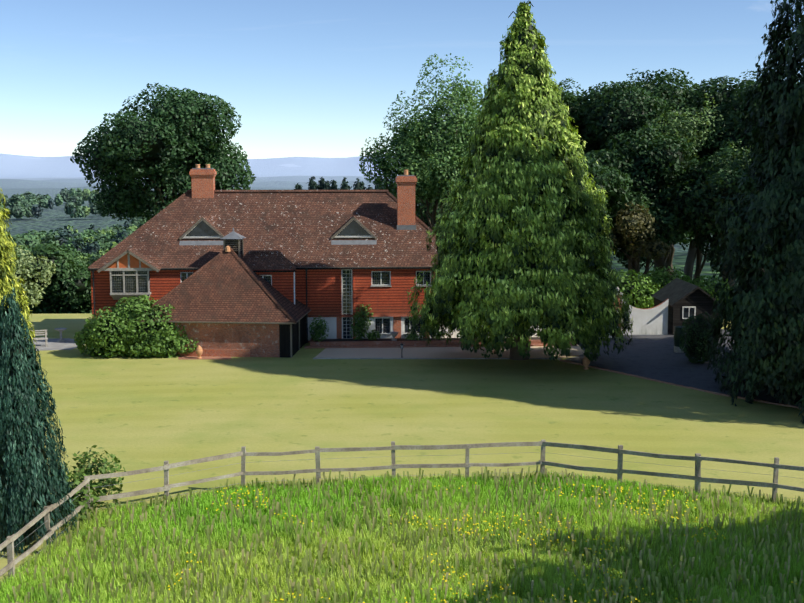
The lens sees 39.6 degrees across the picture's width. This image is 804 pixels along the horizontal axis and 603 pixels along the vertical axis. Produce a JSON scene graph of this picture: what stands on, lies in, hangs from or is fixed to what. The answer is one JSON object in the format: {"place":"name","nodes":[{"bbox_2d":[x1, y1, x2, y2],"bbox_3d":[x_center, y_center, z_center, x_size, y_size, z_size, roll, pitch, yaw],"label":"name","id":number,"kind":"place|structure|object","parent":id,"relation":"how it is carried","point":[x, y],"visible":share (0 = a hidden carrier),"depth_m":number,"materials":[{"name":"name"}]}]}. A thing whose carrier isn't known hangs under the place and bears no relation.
{"place":"outdoors","nodes":[
{"label":"outdoors","id":0,"kind":"place"},
{"bbox_2d":[0,153,749,306],"bbox_3d":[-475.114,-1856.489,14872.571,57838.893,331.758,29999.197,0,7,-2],"label":"terrain","id":1,"kind":"structure","parent":0,"point":[52,177],"depth_m":5760.46,"materials":[{"name":"blue"}]},
{"bbox_2d":[5,239,32,269],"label":"valley tree","id":2,"kind":"object","parent":1,"relation":"on","point":[23,248],"depth_m":126.92,"materials":[{"name":"green plant"}]},
{"bbox_2d":[12,241,91,313],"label":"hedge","id":3,"kind":"object","parent":1,"relation":"on","point":[67,290],"visible":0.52,"depth_m":109.37,"materials":[{"name":"green plant"}]},
{"bbox_2d":[0,188,153,311],"bbox_3d":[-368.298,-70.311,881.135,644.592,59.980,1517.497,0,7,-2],"label":"woodland trees","id":4,"kind":"object","parent":1,"relation":"on","point":[93,245],"visible":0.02,"depth_m":767.26,"materials":[{"name":"green plant"}]},
{"bbox_2d":[70,83,255,221],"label":"beech tree","id":5,"kind":"object","parent":1,"relation":"on","point":[168,144],"visible":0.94,"depth_m":82.56,"materials":[{"name":"green plant"}]},
{"bbox_2d":[294,183,302,189],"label":"fir tree","id":6,"kind":"object","parent":1,"relation":"on","point":[297,187],"depth_m":282.65,"materials":[{"name":"green plant"}]},
{"bbox_2d":[306,176,318,189],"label":"fir tree","id":7,"kind":"object","parent":1,"relation":"on","point":[312,184],"visible":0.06,"depth_m":314.88,"materials":[{"name":"green plant"}]},
{"bbox_2d":[317,176,324,189],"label":"fir tree","id":8,"kind":"object","parent":1,"relation":"on","point":[321,184],"visible":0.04,"depth_m":315.74,"materials":[{"name":"green plant"}]},
{"bbox_2d":[323,180,330,189],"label":"fir tree","id":9,"kind":"object","parent":1,"relation":"on","point":[327,184],"visible":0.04,"depth_m":315.08,"materials":[{"name":"green plant"}]},
{"bbox_2d":[328,179,338,189],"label":"fir tree","id":10,"kind":"object","parent":1,"relation":"on","point":[333,185],"depth_m":309.88,"materials":[{"name":"green plant"}]},
{"bbox_2d":[339,177,350,189],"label":"fir tree","id":11,"kind":"object","parent":1,"relation":"on","point":[344,182],"visible":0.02,"depth_m":307.70,"materials":[{"name":"green plant"}]},
{"bbox_2d":[88,164,618,342],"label":"house","id":12,"kind":"structure","parent":1,"relation":"on","point":[350,251],"depth_m":64.94,"materials":[{"name":"tile"}]},
{"bbox_2d":[92,269,432,342],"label":"downpipes","id":13,"kind":"object","parent":12,"relation":"attached to","point":[93,278],"visible":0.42,"depth_m":64.13,"materials":[{"name":"black metal"}]},
{"bbox_2d":[351,178,363,189],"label":"fir tree","id":14,"kind":"object","parent":1,"relation":"on","point":[357,185],"depth_m":287.21,"materials":[{"name":"green plant"}]},
{"bbox_2d":[359,91,440,218],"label":"ash tree","id":15,"kind":"object","parent":1,"relation":"on","point":[381,165],"visible":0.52,"depth_m":89.85,"materials":[{"name":"green plant"}]},
{"bbox_2d":[385,53,482,275],"bbox_3d":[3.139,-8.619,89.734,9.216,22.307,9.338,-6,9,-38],"label":"ash tree","id":16,"kind":"object","parent":1,"relation":"on","point":[436,169],"visible":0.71,"depth_m":87.97,"materials":[{"name":"green plant"}]},
{"bbox_2d":[441,87,490,191],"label":"ash tree","id":17,"kind":"object","parent":1,"relation":"on","point":[446,133],"visible":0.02,"depth_m":91.10,"materials":[{"name":"green plant"}]},
{"bbox_2d":[557,78,608,155],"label":"oak tree","id":18,"kind":"object","parent":1,"relation":"on","point":[592,142],"visible":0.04,"depth_m":93.19,"materials":[{"name":"green plant"}]},
{"bbox_2d":[580,155,632,250],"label":"oak tree","id":19,"kind":"object","parent":1,"relation":"on","point":[608,181],"visible":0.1,"depth_m":78.70,"materials":[{"name":"green plant"}]},
{"bbox_2d":[606,200,670,280],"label":"copper tree","id":20,"kind":"object","parent":1,"relation":"on","point":[632,231],"visible":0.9,"depth_m":78.62,"materials":[{"name":"brown plant"}]},
{"bbox_2d":[583,125,701,307],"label":"oak tree","id":21,"kind":"object","parent":1,"relation":"on","point":[652,165],"visible":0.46,"depth_m":81.53,"materials":[{"name":"green plant"}]},
{"bbox_2d":[573,68,744,279],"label":"oak tree","id":22,"kind":"object","parent":1,"relation":"on","point":[608,112],"visible":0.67,"depth_m":88.12,"materials":[{"name":"green plant"}]},
{"bbox_2d":[664,230,693,278],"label":"tree","id":23,"kind":"object","parent":1,"relation":"on","point":[669,260],"visible":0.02,"depth_m":104.02,"materials":[{"name":"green plant"}]},
{"bbox_2d":[673,87,717,278],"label":"tree","id":24,"kind":"object","parent":1,"relation":"on","point":[690,260],"depth_m":116.30,"materials":[{"name":"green plant"}]},
{"bbox_2d":[651,93,758,281],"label":"tree","id":25,"kind":"object","parent":1,"relation":"on","point":[699,256],"visible":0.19,"depth_m":84.24,"materials":[{"name":"green plant"}]},
{"bbox_2d":[664,141,765,298],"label":"oak tree","id":26,"kind":"object","parent":1,"relation":"on","point":[713,182],"visible":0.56,"depth_m":78.93,"materials":[{"name":"green plant"}]},
{"bbox_2d":[684,70,797,270],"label":"oak tree","id":27,"kind":"object","parent":1,"relation":"on","point":[729,101],"visible":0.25,"depth_m":85.48,"materials":[{"name":"green plant"}]},
{"bbox_2d":[0,313,803,585],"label":"lawn","id":28,"kind":"structure","parent":0,"point":[133,413],"depth_m":45.78,"materials":[{"name":"green plant"}]},
{"bbox_2d":[0,189,36,347],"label":"golden cypress tree","id":29,"kind":"object","parent":28,"relation":"on","point":[8,279],"visible":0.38,"depth_m":51.12,"materials":[{"name":"yellow plant"}]},
{"bbox_2d":[11,245,55,307],"bbox_3d":[-20.605,0.164,58.681,4.626,6.576,4.481,3,8,23],"label":"bush","id":30,"kind":"object","parent":28,"relation":"on","point":[36,270],"visible":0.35,"depth_m":58.26,"materials":[{"name":"green plant"}]},
{"bbox_2d":[0,286,78,556],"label":"conifer tree","id":31,"kind":"object","parent":28,"relation":"on","point":[31,480],"visible":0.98,"depth_m":29.91,"materials":[{"name":"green plant"}]},
{"bbox_2d":[33,338,76,350],"bbox_3d":[-21.857,2.494,63.788,7.713,0.001,4.480,-1,7,-6],"label":"terrace stone","id":32,"kind":"object","parent":28,"relation":"on","point":[66,344],"visible":0.5,"depth_m":64.02,"materials":[{"name":"grey stone"}]},
{"bbox_2d":[31,330,47,345],"bbox_3d":[-20.912,2.112,63.270,1.600,0.910,0.500,-3,8,-21],"label":"bench","id":33,"kind":"object","parent":32,"relation":"on","point":[45,338],"visible":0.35,"depth_m":63.48,"materials":[{"name":"grey wood"}]},
{"bbox_2d":[55,328,66,341],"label":"birdbath","id":34,"kind":"object","parent":32,"relation":"on","point":[60,330],"visible":0.85,"depth_m":65.05,"materials":[{"name":"stone"}]},
{"bbox_2d":[74,295,198,357],"bbox_3d":[-14.226,1.477,60.689,7.221,3.630,3.759,0,7,-2],"label":"laurel bush","id":35,"kind":"object","parent":28,"relation":"on","point":[118,330],"visible":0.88,"depth_m":59.70,"materials":[{"name":"green plant"}]},
{"bbox_2d":[178,356,231,359],"bbox_3d":[-10.676,2.941,60.284,3.210,0.001,2.130,0,7,-2],"label":"paving brick","id":36,"kind":"object","parent":28,"relation":"on","point":[191,357],"depth_m":59.82,"materials":[{"name":"brick"}]},
{"bbox_2d":[195,345,202,358],"bbox_3d":[-10.812,2.689,59.522,0.399,0.714,0.399,0,7,-2],"label":"urn","id":37,"kind":"object","parent":36,"relation":"on","point":[199,350],"visible":0.88,"depth_m":59.41,"materials":[{"name":"ceramic"}]},
{"bbox_2d":[135,228,310,357],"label":"garage","id":38,"kind":"structure","parent":28,"relation":"on","point":[227,301],"depth_m":60.25,"materials":[{"name":"tile"}]},
{"bbox_2d":[0,440,803,584],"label":"fence","id":39,"kind":"object","parent":28,"relation":"on","point":[619,471],"visible":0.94,"depth_m":35.15,"materials":[{"name":"grey wood"}]},
{"bbox_2d":[314,345,583,358],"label":"patio","id":40,"kind":"structure","parent":28,"relation":"on","point":[453,352],"depth_m":61.06,"materials":[{"name":"grey stone"}]},
{"bbox_2d":[304,337,575,348],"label":"brick wall","id":41,"kind":"structure","parent":40,"relation":"on","point":[369,343],"depth_m":63.28,"materials":[{"name":"brick"}]},
{"bbox_2d":[390,332,397,340],"bbox_3d":[-0.447,1.987,63.980,0.504,0.477,0.491,0,7,-2],"label":"urn planter","id":42,"kind":"object","parent":41,"relation":"on","point":[394,334],"visible":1,"depth_m":63.84,"materials":[{"name":"stone"}]},
{"bbox_2d":[309,304,507,341],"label":"bed plants","id":43,"kind":"object","parent":41,"relation":"in","point":[321,333],"visible":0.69,"depth_m":64.00,"materials":[{"name":"green plant"}]},
{"bbox_2d":[406,0,633,360],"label":"cypress tree","id":44,"kind":"object","parent":28,"relation":"on","point":[522,241],"visible":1,"depth_m":54.70,"materials":[{"name":"green plant"}]},
{"bbox_2d":[313,358,800,408],"bbox_3d":[10.540,3.732,53.842,31.840,0.081,7.122,5,9,32],"label":"kerb edging","id":45,"kind":"object","parent":28,"relation":"on","point":[707,391],"visible":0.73,"depth_m":55.25,"materials":[{"name":"stone"}]},
{"bbox_2d":[583,356,589,369],"bbox_3d":[9.330,3.072,56.518,0.399,0.714,0.399,0,7,-2],"label":"finial","id":46,"kind":"object","parent":28,"relation":"on","point":[586,362],"visible":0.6,"depth_m":56.39,"materials":[{"name":"ceramic"}]},
{"bbox_2d":[606,266,733,308],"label":"hedge","id":47,"kind":"object","parent":28,"relation":"on","point":[639,292],"visible":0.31,"depth_m":75.55,"materials":[{"name":"green plant"}]},
{"bbox_2d":[564,329,801,405],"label":"tarmac drive","id":48,"kind":"structure","parent":28,"relation":"on","point":[656,357],"depth_m":57.77,"materials":[{"name":"grey asphalt"}]},
{"bbox_2d":[605,278,722,359],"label":"shed","id":49,"kind":"structure","parent":48,"relation":"on","point":[677,302],"depth_m":67.43,"materials":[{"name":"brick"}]},
{"bbox_2d":[679,312,718,363],"bbox_3d":[15.526,2.000,58.209,2.043,2.933,2.121,0,7,-2],"label":"topiary bush","id":50,"kind":"object","parent":28,"relation":"on","point":[696,336],"visible":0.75,"depth_m":57.73,"materials":[{"name":"green plant"}]},
{"bbox_2d":[706,0,803,423],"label":"cypress tree","id":51,"kind":"object","parent":28,"relation":"on","point":[765,316],"visible":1,"depth_m":47.24,"materials":[{"name":"green plant"}]},
{"bbox_2d":[0,0,803,158],"label":"sky","id":52,"kind":"structure","parent":0,"point":[303,78],"materials":[{"name":"blue"}]},
{"label":"meadow","id":53,"kind":"structure","parent":0,"visible":0},
{"bbox_2d":[53,445,125,528],"bbox_3d":[-9.376,5.557,33.150,1.990,2.180,3.226,0,7,-2],"label":"bush","id":54,"kind":"object","parent":53,"relation":"on","point":[83,472],"visible":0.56,"depth_m":33.38,"materials":[{"name":"green plant"}]},
{"bbox_2d":[0,465,803,602],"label":"meadow grass","id":55,"kind":"structure","parent":53,"relation":"on","point":[582,540],"depth_m":29.83,"materials":[{"name":"green plant"}]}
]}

